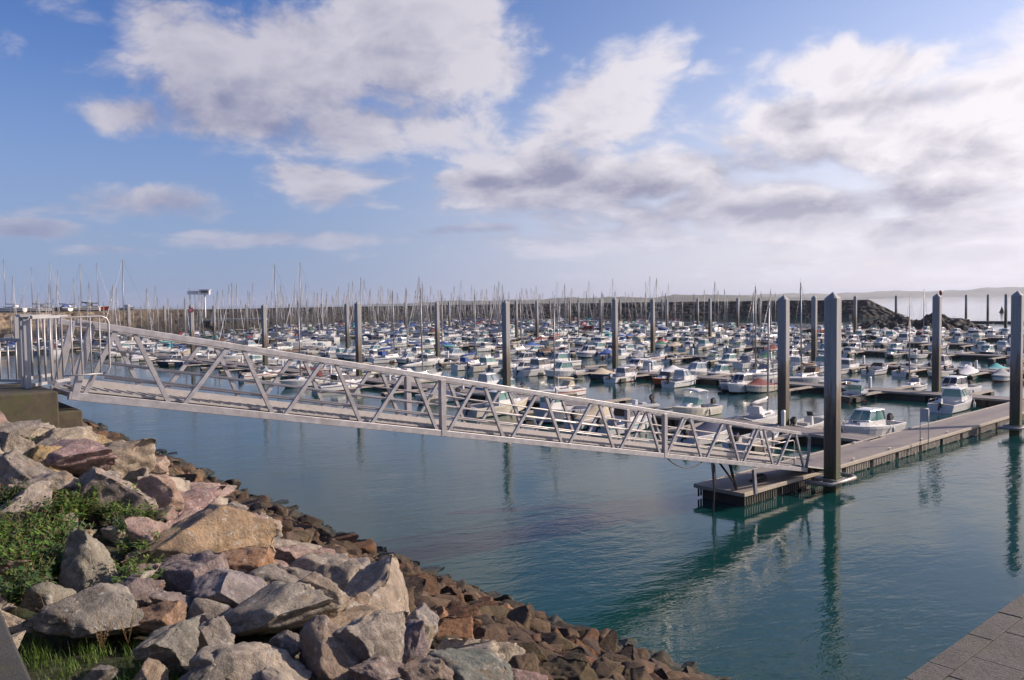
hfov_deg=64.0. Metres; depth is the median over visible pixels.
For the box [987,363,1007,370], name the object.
covered boat
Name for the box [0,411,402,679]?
pale rock rubble
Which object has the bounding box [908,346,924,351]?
open boat
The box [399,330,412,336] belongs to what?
motorboat
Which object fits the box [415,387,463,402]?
covered boat
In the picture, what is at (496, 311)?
sailing yacht
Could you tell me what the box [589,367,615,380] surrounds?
covered boat
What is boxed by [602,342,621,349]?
motorboat
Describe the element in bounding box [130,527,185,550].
weed plant
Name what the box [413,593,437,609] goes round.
rock
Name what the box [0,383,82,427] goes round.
gangway abutment
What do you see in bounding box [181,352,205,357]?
motorboat
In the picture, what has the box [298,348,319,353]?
open boat
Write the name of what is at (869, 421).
motorboat
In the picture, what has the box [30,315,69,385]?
tall gate
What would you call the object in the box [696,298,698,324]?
mooring pile
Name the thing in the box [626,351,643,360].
covered boat
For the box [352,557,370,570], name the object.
boulder
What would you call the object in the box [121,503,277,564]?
boulder
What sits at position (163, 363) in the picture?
motorboat
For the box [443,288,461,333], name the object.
sailing yacht
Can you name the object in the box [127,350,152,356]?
motorboat
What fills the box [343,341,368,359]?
motorboat
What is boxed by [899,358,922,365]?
open boat
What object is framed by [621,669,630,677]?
rock
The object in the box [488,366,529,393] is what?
motorboat
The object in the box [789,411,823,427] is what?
open boat
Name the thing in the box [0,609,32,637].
boulder
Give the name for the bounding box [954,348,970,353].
open boat
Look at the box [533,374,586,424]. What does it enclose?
fishing boat
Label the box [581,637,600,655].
rock
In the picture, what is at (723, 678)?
rock
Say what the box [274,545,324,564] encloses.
boulder
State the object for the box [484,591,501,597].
rock
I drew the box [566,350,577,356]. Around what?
open boat
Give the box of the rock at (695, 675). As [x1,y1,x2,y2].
[691,673,702,678]
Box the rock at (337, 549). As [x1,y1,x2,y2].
[330,546,342,552]
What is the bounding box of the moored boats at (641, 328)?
[528,282,852,335]
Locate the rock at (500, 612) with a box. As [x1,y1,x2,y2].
[478,605,507,618]
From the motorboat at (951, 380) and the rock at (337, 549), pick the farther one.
the motorboat at (951, 380)
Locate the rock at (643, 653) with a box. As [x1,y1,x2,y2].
[621,647,648,659]
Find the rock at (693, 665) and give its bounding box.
[681,661,699,671]
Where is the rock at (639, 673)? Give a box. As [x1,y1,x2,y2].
[630,666,653,679]
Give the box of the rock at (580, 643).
[575,638,597,657]
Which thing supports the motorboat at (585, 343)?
on the water
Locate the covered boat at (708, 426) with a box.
[676,422,731,446]
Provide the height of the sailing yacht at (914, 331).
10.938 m
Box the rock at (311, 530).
[302,527,315,542]
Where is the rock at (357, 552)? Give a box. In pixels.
[347,549,361,557]
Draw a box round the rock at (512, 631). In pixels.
[505,627,536,643]
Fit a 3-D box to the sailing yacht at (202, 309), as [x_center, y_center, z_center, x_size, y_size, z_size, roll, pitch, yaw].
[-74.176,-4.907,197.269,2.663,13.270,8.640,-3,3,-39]
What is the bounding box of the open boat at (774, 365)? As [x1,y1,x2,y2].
[764,357,777,367]
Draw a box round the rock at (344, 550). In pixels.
[322,544,348,555]
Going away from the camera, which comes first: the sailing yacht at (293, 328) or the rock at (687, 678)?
the rock at (687, 678)
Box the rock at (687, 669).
[682,666,694,672]
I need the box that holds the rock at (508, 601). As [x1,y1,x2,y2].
[501,599,516,604]
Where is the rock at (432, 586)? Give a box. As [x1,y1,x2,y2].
[403,573,440,595]
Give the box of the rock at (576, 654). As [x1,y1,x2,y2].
[563,649,590,665]
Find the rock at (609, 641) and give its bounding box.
[599,629,617,651]
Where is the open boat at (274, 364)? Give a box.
[268,360,279,365]
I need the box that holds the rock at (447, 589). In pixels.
[440,585,457,596]
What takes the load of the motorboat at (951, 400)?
on the water
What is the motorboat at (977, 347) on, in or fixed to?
on the water
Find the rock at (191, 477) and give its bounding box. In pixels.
[173,474,196,481]
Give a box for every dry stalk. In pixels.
[55,597,79,638]
[91,608,113,651]
[115,601,138,643]
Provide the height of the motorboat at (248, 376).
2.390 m
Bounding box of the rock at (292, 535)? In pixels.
[281,530,300,541]
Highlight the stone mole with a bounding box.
[903,594,1023,679]
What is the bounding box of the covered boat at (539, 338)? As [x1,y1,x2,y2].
[529,336,547,342]
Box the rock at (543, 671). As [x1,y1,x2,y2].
[539,666,552,679]
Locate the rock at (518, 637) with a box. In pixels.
[508,634,532,641]
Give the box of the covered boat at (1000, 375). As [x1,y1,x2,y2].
[991,368,1009,381]
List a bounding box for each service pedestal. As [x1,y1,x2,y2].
[781,410,785,425]
[868,376,871,387]
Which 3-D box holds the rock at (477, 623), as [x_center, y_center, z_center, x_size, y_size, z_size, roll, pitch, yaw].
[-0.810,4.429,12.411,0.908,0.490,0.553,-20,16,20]
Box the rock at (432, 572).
[424,570,437,574]
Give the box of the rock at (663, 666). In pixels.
[648,658,669,672]
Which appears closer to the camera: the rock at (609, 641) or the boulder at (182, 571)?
the boulder at (182, 571)
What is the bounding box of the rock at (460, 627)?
[430,615,473,648]
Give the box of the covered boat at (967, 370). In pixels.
[949,365,979,380]
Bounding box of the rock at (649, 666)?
[633,659,654,672]
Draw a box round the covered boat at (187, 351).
[174,349,200,354]
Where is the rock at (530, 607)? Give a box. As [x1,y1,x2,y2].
[526,603,535,617]
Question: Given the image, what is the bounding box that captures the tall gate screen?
[14,314,54,383]
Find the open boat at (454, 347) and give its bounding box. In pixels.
[444,343,462,349]
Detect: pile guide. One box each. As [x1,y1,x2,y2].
[805,472,856,486]
[998,422,1023,429]
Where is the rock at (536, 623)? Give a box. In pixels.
[529,618,550,632]
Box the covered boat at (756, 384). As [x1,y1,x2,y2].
[745,377,776,393]
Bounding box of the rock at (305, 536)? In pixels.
[296,531,311,542]
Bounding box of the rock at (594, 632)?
[579,628,598,640]
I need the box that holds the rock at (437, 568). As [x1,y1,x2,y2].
[420,566,443,571]
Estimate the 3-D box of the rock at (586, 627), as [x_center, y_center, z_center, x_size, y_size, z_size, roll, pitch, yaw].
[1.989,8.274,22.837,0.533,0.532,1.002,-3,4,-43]
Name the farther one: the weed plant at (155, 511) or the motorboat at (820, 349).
the motorboat at (820, 349)
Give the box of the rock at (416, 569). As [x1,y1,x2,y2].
[412,566,420,573]
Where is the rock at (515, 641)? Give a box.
[508,640,526,642]
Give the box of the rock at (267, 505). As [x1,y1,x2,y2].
[261,503,290,511]
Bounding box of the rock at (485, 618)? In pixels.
[474,614,495,622]
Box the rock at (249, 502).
[239,498,262,506]
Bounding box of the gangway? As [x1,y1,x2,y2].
[50,318,823,516]
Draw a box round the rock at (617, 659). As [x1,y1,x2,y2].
[613,658,624,662]
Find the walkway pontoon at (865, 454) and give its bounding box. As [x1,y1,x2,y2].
[694,398,1023,505]
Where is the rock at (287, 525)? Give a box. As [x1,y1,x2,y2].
[282,520,295,531]
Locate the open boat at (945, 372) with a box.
[927,365,953,377]
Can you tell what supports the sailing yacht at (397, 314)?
on the water
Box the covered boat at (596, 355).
[592,349,611,358]
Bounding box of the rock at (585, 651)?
[570,646,597,658]
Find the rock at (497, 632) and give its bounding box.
[473,624,508,641]
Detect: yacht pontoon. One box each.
[0,320,605,345]
[1,325,604,353]
[236,319,544,330]
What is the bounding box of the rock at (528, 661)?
[508,652,540,673]
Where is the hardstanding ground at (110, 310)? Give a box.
[0,309,216,313]
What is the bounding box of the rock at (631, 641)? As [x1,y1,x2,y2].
[618,638,637,646]
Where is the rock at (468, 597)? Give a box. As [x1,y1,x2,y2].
[463,594,477,601]
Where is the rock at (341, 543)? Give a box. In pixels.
[324,540,344,546]
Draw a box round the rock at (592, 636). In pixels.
[586,634,598,640]
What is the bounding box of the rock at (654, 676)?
[649,673,662,679]
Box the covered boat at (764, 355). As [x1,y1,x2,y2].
[756,352,775,358]
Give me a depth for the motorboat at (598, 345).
152.10 m
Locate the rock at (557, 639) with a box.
[545,634,577,651]
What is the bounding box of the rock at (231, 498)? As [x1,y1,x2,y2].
[224,495,233,502]
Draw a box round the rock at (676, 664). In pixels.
[650,655,680,666]
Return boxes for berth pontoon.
[75,348,884,452]
[260,345,1023,405]
[408,342,1023,379]
[469,335,1023,361]
[531,332,1004,348]
[603,329,1023,340]
[670,326,1010,334]
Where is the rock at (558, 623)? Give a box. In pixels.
[553,621,566,625]
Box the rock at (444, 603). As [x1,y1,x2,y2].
[426,596,450,607]
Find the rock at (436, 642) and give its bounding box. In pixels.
[430,635,458,648]
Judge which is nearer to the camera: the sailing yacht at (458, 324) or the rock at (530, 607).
the rock at (530, 607)
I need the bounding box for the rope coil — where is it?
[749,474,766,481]
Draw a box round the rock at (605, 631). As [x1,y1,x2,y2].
[599,628,610,634]
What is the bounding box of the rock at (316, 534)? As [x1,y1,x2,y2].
[314,530,319,539]
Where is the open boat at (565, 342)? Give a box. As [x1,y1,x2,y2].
[562,338,576,344]
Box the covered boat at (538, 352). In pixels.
[535,347,556,354]
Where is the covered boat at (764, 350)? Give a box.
[759,344,777,352]
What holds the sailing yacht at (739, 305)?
on the water
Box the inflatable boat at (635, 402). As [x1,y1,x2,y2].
[620,394,659,408]
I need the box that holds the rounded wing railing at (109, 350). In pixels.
[60,315,110,376]
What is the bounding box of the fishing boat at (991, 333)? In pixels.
[984,330,1003,336]
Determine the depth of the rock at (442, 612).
13.48 m
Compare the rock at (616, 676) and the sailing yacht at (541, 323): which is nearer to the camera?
the rock at (616, 676)
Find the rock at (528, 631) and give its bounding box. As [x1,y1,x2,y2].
[519,628,541,640]
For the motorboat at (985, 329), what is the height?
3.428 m
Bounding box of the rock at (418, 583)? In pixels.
[405,576,425,594]
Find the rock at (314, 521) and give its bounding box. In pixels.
[297,514,321,527]
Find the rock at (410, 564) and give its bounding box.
[405,561,413,567]
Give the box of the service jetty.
[195,318,260,332]
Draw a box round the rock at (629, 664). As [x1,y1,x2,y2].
[621,661,643,668]
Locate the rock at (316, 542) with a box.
[311,540,323,544]
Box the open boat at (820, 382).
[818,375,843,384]
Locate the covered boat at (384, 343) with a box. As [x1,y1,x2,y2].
[379,339,391,345]
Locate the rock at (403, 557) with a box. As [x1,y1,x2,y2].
[393,553,410,561]
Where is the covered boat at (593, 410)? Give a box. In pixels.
[563,405,613,429]
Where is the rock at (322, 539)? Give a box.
[319,537,331,542]
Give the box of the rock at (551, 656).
[540,654,562,666]
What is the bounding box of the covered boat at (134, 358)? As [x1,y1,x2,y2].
[129,353,157,361]
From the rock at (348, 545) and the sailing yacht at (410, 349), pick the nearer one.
the rock at (348, 545)
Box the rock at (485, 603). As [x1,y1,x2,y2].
[472,601,497,607]
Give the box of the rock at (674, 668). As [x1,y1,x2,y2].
[670,666,683,671]
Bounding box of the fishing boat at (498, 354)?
[479,349,501,360]
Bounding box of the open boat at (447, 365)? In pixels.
[435,358,459,366]
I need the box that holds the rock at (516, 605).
[510,602,524,608]
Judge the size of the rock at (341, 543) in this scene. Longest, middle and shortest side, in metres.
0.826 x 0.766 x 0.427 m
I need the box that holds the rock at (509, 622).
[497,617,518,627]
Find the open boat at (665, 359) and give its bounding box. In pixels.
[661,354,683,362]
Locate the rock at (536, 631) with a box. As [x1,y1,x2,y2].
[533,629,544,633]
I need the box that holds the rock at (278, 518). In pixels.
[272,516,282,522]
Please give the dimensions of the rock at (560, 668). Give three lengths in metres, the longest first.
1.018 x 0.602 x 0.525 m
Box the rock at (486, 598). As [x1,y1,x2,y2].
[478,596,493,601]
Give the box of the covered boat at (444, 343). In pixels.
[433,341,453,348]
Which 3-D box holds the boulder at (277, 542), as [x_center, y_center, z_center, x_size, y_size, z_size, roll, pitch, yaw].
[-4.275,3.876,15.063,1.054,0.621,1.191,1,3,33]
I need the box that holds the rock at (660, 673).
[653,667,668,679]
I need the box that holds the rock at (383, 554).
[377,552,393,557]
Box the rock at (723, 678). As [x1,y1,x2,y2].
[715,676,730,679]
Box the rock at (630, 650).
[619,644,639,660]
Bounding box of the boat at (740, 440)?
[722,425,778,453]
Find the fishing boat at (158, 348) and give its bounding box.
[149,344,169,352]
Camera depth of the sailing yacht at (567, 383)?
83.10 m
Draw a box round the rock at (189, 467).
[181,462,196,473]
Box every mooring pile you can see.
[126,306,130,340]
[163,305,166,332]
[189,304,194,353]
[212,305,216,340]
[245,304,247,331]
[261,304,269,365]
[288,303,290,325]
[321,303,323,329]
[345,303,349,348]
[354,301,363,376]
[377,303,378,322]
[434,302,439,356]
[448,302,450,327]
[489,301,491,321]
[501,300,513,393]
[515,300,517,336]
[535,300,538,337]
[549,301,550,319]
[569,300,570,324]
[577,300,579,324]
[599,299,600,331]
[612,298,617,368]
[619,300,620,319]
[650,298,654,352]
[666,299,667,326]
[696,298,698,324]
[708,298,711,335]
[736,298,738,325]
[758,297,760,326]
[777,295,789,425]
[811,295,816,360]
[819,292,845,491]
[853,296,856,333]
[895,295,897,313]
[931,293,941,391]
[965,294,967,319]
[986,294,988,320]
[1004,294,1007,327]
[1006,291,1023,434]
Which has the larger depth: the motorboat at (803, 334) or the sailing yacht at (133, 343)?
the motorboat at (803, 334)
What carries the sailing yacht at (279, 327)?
on the water
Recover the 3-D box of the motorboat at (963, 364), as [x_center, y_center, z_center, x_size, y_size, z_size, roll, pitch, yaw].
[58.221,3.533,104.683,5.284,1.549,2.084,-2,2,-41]
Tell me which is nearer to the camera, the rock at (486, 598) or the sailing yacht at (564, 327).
the rock at (486, 598)
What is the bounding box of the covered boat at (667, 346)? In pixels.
[664,342,680,348]
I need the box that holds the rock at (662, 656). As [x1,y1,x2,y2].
[651,650,670,667]
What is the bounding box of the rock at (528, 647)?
[517,642,548,665]
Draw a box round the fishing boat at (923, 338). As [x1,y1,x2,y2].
[911,335,929,342]
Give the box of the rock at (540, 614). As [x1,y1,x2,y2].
[535,611,546,620]
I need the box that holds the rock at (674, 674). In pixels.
[666,671,689,678]
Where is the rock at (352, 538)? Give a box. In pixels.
[334,533,358,542]
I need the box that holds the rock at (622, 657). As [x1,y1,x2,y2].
[601,650,630,660]
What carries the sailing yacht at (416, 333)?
on the water
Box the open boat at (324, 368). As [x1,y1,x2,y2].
[310,365,342,370]
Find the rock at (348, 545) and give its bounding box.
[343,541,357,549]
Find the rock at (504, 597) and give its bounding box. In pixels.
[493,594,513,600]
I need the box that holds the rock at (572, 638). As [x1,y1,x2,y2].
[565,635,580,642]
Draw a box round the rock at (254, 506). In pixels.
[249,502,265,510]
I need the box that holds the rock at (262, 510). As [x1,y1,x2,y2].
[252,508,265,512]
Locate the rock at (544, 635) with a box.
[538,632,555,639]
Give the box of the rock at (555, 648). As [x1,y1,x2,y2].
[542,644,562,651]
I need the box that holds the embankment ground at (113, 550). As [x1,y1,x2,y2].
[0,476,298,679]
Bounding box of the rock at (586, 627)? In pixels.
[577,625,595,631]
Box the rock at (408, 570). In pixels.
[402,566,414,574]
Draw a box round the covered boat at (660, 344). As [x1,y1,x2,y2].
[655,340,669,347]
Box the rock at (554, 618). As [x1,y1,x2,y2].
[548,614,559,622]
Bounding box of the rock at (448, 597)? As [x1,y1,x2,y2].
[431,594,458,600]
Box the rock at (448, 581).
[439,577,456,590]
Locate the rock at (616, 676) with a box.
[609,672,624,679]
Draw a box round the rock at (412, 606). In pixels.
[407,586,415,612]
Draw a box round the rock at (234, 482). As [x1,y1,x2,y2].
[224,479,241,489]
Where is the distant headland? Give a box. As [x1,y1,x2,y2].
[742,287,1023,297]
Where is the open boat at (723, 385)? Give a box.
[719,376,733,391]
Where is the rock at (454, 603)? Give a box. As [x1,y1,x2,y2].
[446,600,466,607]
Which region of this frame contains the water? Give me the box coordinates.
[0,296,1023,679]
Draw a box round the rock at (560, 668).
[541,656,597,679]
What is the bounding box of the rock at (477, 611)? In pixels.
[462,604,480,616]
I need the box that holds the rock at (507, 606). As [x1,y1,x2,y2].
[501,604,512,608]
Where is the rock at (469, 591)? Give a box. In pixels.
[462,589,480,597]
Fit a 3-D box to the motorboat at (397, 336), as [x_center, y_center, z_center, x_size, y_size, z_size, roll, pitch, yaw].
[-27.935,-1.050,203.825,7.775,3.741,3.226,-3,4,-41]
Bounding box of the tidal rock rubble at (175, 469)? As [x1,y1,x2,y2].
[83,419,736,679]
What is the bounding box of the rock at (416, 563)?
[410,560,419,567]
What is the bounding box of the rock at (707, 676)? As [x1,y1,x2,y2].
[695,672,717,679]
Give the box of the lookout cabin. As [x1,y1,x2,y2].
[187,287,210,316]
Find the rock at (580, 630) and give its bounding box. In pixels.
[559,624,585,636]
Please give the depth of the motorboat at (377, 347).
157.55 m
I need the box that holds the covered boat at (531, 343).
[522,341,543,346]
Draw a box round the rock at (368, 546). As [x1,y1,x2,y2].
[353,538,376,555]
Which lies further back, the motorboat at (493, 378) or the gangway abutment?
the motorboat at (493, 378)
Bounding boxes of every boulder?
[0,419,41,438]
[0,431,36,456]
[0,450,55,491]
[0,480,52,533]
[0,484,14,497]
[0,549,52,561]
[0,557,33,580]
[0,586,16,612]
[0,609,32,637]
[11,530,37,547]
[11,630,25,648]
[15,471,81,501]
[20,582,75,612]
[21,583,143,638]
[28,445,62,471]
[29,422,55,444]
[37,437,58,445]
[40,426,98,440]
[44,438,116,476]
[50,512,77,529]
[58,529,119,592]
[64,529,97,535]
[67,467,157,519]
[78,467,120,479]
[82,665,119,679]
[97,434,112,443]
[100,524,125,544]
[104,438,156,478]
[104,517,121,525]
[115,562,161,582]
[120,577,165,608]
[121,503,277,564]
[122,467,147,482]
[124,516,171,548]
[129,570,159,579]
[131,600,186,633]
[132,613,204,678]
[133,657,168,679]
[134,474,183,512]
[135,475,187,491]
[148,506,177,522]
[148,590,193,608]
[149,456,169,474]
[157,550,228,594]
[166,502,220,524]
[178,485,225,515]
[178,647,234,679]
[185,590,191,595]
[185,598,231,624]
[186,480,189,489]
[189,482,236,496]
[189,641,311,679]
[190,568,266,608]
[196,616,234,652]
[217,496,228,504]
[222,581,339,637]
[223,545,273,573]
[226,501,248,510]
[247,564,298,584]
[251,511,265,514]
[260,666,293,679]
[262,515,282,536]
[267,630,300,657]
[272,537,321,549]
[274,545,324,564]
[275,559,288,566]
[277,563,286,567]
[281,567,342,590]
[289,552,360,588]
[297,571,350,612]
[299,615,362,679]
[319,547,334,553]
[331,605,380,626]
[334,609,408,662]
[343,554,409,614]
[343,592,369,610]
[344,601,362,610]
[348,654,403,679]
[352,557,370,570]
[399,655,453,679]
[402,620,428,663]
[405,602,438,633]
[405,619,436,643]
[413,648,512,679]
[435,638,524,662]
[445,639,504,658]
[511,668,547,679]
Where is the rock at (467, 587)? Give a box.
[464,585,479,593]
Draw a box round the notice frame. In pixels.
[920,408,928,444]
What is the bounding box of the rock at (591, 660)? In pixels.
[554,651,596,666]
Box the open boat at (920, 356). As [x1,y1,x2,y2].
[907,350,927,358]
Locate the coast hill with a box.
[341,294,876,305]
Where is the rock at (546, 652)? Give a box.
[538,646,561,655]
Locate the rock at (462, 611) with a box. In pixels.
[445,607,474,617]
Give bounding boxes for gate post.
[16,314,31,388]
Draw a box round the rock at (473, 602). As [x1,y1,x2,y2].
[466,600,483,604]
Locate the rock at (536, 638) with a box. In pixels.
[530,633,540,643]
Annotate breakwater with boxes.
[0,299,894,342]
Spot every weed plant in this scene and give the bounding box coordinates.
[0,478,30,504]
[0,496,21,508]
[0,502,53,537]
[0,508,9,527]
[0,512,33,548]
[0,531,44,557]
[0,533,48,569]
[0,563,29,585]
[0,566,57,605]
[3,517,54,546]
[3,554,57,597]
[11,538,67,563]
[17,494,58,526]
[17,517,75,552]
[23,513,74,537]
[27,506,82,529]
[28,515,95,549]
[28,528,72,555]
[29,552,61,579]
[39,545,66,577]
[44,493,73,518]
[52,478,100,516]
[55,487,102,522]
[84,497,124,521]
[98,503,147,544]
[105,497,150,521]
[108,480,138,495]
[109,549,156,578]
[110,533,156,565]
[111,563,165,583]
[121,531,130,547]
[125,553,168,563]
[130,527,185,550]
[132,503,169,520]
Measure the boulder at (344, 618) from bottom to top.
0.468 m
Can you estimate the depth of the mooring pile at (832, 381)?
40.98 m
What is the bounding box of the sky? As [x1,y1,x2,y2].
[0,0,1023,307]
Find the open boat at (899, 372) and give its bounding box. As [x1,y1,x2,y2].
[891,363,916,376]
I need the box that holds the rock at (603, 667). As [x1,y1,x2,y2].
[591,657,624,678]
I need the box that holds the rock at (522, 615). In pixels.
[506,605,531,629]
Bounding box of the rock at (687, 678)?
[668,677,701,679]
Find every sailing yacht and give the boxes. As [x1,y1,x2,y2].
[0,257,26,312]
[3,276,16,349]
[8,307,13,337]
[20,267,52,311]
[30,308,36,345]
[33,301,46,348]
[35,295,42,340]
[37,263,61,311]
[44,301,54,344]
[46,287,60,353]
[52,270,72,311]
[52,299,58,340]
[53,282,63,347]
[65,278,81,311]
[70,264,100,310]
[76,298,84,343]
[84,265,109,310]
[87,285,103,351]
[97,302,107,338]
[101,257,162,346]
[103,285,118,347]
[109,292,120,340]
[114,286,122,337]
[143,288,151,341]
[143,290,152,327]
[144,297,177,351]
[152,288,162,340]
[159,308,184,354]
[163,301,173,347]
[169,295,207,354]
[176,304,181,334]
[181,299,189,335]
[187,295,196,335]
[194,292,203,337]
[196,292,210,338]
[199,297,210,346]
[210,290,223,339]
[211,295,220,334]
[213,291,229,342]
[216,283,261,361]
[219,292,231,337]
[224,288,241,339]
[225,285,244,344]
[239,298,245,333]
[241,286,260,343]
[242,292,255,338]
[243,290,259,336]
[255,262,307,362]
[258,300,273,338]
[268,290,284,335]
[270,294,282,329]
[275,285,295,342]
[278,295,292,331]
[279,300,330,387]
[280,296,293,334]
[282,265,330,345]
[283,295,292,329]
[289,284,310,340]
[289,302,297,336]
[290,295,302,331]
[296,288,306,326]
[301,282,318,333]
[302,301,309,336]
[305,295,320,340]
[311,296,325,333]
[313,293,324,336]
[313,293,325,325]
[314,296,326,328]
[322,292,339,340]
[323,299,336,332]
[325,296,337,335]
[332,290,342,328]
[334,286,349,332]
[335,293,350,339]
[344,277,390,349]
[344,285,354,328]
[349,280,362,334]
[362,282,374,333]
[362,289,378,338]
[363,290,375,331]
[365,308,369,324]
[368,288,408,363]
[374,290,390,330]
[375,299,385,327]
[376,285,389,326]
[383,290,398,330]
[385,291,397,332]
[386,294,398,336]
[387,287,441,382]
[393,289,426,353]
[394,293,408,329]
[399,301,411,332]
[401,290,417,329]
[408,278,444,341]
[409,287,430,331]
[411,281,430,335]
[411,290,426,327]
[412,295,419,325]
[416,282,429,324]
[423,296,433,328]
[423,296,434,331]
[425,288,443,330]
[428,299,463,356]
[439,289,447,330]
[440,297,447,325]
[441,298,446,328]
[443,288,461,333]
[446,294,459,329]
[451,291,486,370]
[451,296,463,327]
[455,282,470,323]
[456,302,470,333]
[457,297,468,327]
[461,303,470,329]
[466,285,483,327]
[476,292,492,329]
[479,297,487,323]
[483,289,495,326]
[483,294,501,340]
[487,283,518,335]
[487,285,501,332]
[489,297,512,345]
[490,300,501,327]
[492,295,501,323]
[496,283,514,331]
[510,298,531,353]
[514,290,529,325]
[518,290,534,330]
[521,292,529,321]
[523,290,534,324]
[528,288,543,330]
[531,301,548,337]
[536,303,585,395]
[539,295,551,330]
[542,295,551,324]
[544,300,568,344]
[546,297,561,328]
[552,299,561,326]
[560,301,577,338]
[562,298,577,328]
[571,297,587,338]
[572,308,583,328]
[580,294,590,322]
[580,299,592,327]
[582,283,604,324]
[582,291,593,324]
[588,304,598,327]
[592,292,611,337]
[596,291,611,333]
[597,295,604,322]
[604,280,628,326]
[605,298,611,322]
[606,292,632,346]
[622,291,630,322]
[622,295,634,325]
[626,292,638,322]
[630,306,640,325]
[633,289,649,347]
[639,299,649,325]
[641,278,664,324]
[646,276,671,334]
[657,291,674,324]
[661,284,681,324]
[662,300,681,339]
[677,295,692,333]
[697,290,707,334]
[705,293,723,334]
[710,287,732,341]
[721,299,734,334]
[732,295,762,368]
[734,293,746,330]
[734,301,777,423]
[743,282,777,378]
[745,298,757,331]
[757,297,766,331]
[763,289,777,337]
[769,293,777,331]
[789,283,823,382]
[900,317,927,390]
[906,295,916,334]
[911,291,928,340]
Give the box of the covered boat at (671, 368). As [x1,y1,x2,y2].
[658,365,683,371]
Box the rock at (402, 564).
[375,558,407,569]
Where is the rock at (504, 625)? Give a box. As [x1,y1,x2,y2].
[495,621,508,627]
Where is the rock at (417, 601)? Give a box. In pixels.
[414,597,430,609]
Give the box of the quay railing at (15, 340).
[0,338,20,381]
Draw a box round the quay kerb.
[0,611,30,679]
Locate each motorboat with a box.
[95,347,130,357]
[119,304,134,309]
[119,334,133,340]
[122,343,135,347]
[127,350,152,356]
[132,341,152,350]
[156,353,196,366]
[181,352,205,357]
[197,349,228,357]
[236,354,269,363]
[238,362,280,379]
[245,340,261,347]
[272,337,292,349]
[277,360,311,365]
[288,361,323,368]
[295,363,329,368]
[309,339,336,348]
[311,371,361,392]
[319,338,336,356]
[325,347,344,357]
[328,368,363,373]
[336,348,352,358]
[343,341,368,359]
[345,362,376,377]
[362,335,373,344]
[362,341,386,360]
[364,340,390,351]
[368,336,385,344]
[373,331,389,337]
[374,364,413,377]
[387,334,411,339]
[387,337,415,346]
[395,352,418,363]
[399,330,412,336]
[403,342,424,354]
[405,355,420,363]
[408,351,444,366]
[414,338,443,348]
[417,349,440,354]
[440,340,472,358]
[442,328,464,339]
[448,337,467,343]
[459,365,499,390]
[460,333,467,339]
[462,375,527,418]
[464,333,479,339]
[464,352,497,371]
[466,326,481,333]
[468,337,491,344]
[471,332,488,340]
[471,342,495,351]
[485,351,519,372]
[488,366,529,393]
[510,325,523,331]
[511,352,542,361]
[512,351,559,376]
[512,354,529,369]
[518,334,534,342]
[526,339,543,353]
[543,338,567,348]
[544,360,588,377]
[545,352,581,365]
[546,328,567,336]
[549,347,571,355]
[570,327,586,336]
[573,337,588,344]
[576,342,603,357]
[583,332,593,345]
[585,333,596,339]
[587,331,611,345]
[589,388,651,434]
[592,332,604,336]
[592,342,605,350]
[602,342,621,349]
[603,364,636,382]
[605,348,631,359]
[620,342,636,351]
[620,353,649,369]
[632,344,649,352]
[634,357,663,371]
[641,350,667,360]
[652,371,673,385]
[661,360,696,387]
[672,388,722,415]
[678,336,696,349]
[680,337,697,342]
[681,332,694,339]
[681,358,713,375]
[689,339,712,350]
[690,328,701,334]
[693,333,708,340]
[696,350,721,364]
[707,359,740,376]
[710,343,725,350]
[718,353,740,365]
[723,339,745,351]
[727,371,766,393]
[729,334,745,342]
[737,329,746,334]
[744,334,760,342]
[754,328,769,336]
[761,334,775,342]
[776,343,796,353]
[789,349,809,360]
[789,356,808,370]
[790,335,804,342]
[790,340,806,347]
[798,345,810,354]
[799,332,810,336]
[805,354,823,371]
[817,325,823,331]
[817,330,823,339]
[817,342,841,354]
[841,346,856,356]
[841,358,859,373]
[841,379,867,403]
[841,387,906,435]
[847,342,866,349]
[848,334,859,340]
[853,330,866,337]
[857,338,873,345]
[861,362,887,374]
[868,329,881,338]
[869,324,879,329]
[873,331,893,346]
[879,329,897,339]
[884,349,903,357]
[886,341,907,350]
[891,323,902,331]
[891,333,913,341]
[921,327,931,334]
[921,354,953,367]
[927,386,975,413]
[928,338,948,348]
[941,365,981,392]
[949,328,962,334]
[949,332,965,341]
[957,362,979,368]
[963,326,977,334]
[963,329,984,336]
[967,332,981,341]
[971,341,986,350]
[975,335,1000,354]
[982,321,992,331]
[994,340,1009,351]
[997,328,1010,335]
[999,346,1023,355]
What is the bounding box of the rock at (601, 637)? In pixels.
[598,634,605,642]
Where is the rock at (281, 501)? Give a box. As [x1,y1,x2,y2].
[274,499,288,503]
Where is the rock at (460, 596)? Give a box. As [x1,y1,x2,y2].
[454,591,464,601]
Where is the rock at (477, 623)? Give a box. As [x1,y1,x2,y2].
[444,616,482,631]
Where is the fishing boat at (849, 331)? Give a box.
[844,328,852,333]
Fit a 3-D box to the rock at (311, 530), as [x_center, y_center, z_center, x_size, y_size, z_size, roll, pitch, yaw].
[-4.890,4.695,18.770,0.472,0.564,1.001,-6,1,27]
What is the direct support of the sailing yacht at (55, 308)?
on the hardstanding ground at (110, 310)
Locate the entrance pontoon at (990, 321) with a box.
[971,321,1010,322]
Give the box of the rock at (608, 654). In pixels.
[598,650,613,660]
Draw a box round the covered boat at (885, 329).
[879,327,889,333]
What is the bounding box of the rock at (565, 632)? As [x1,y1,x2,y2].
[550,628,578,637]
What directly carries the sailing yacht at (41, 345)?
on the water
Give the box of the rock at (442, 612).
[432,606,447,617]
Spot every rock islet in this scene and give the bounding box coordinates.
[857,313,913,328]
[889,313,986,329]

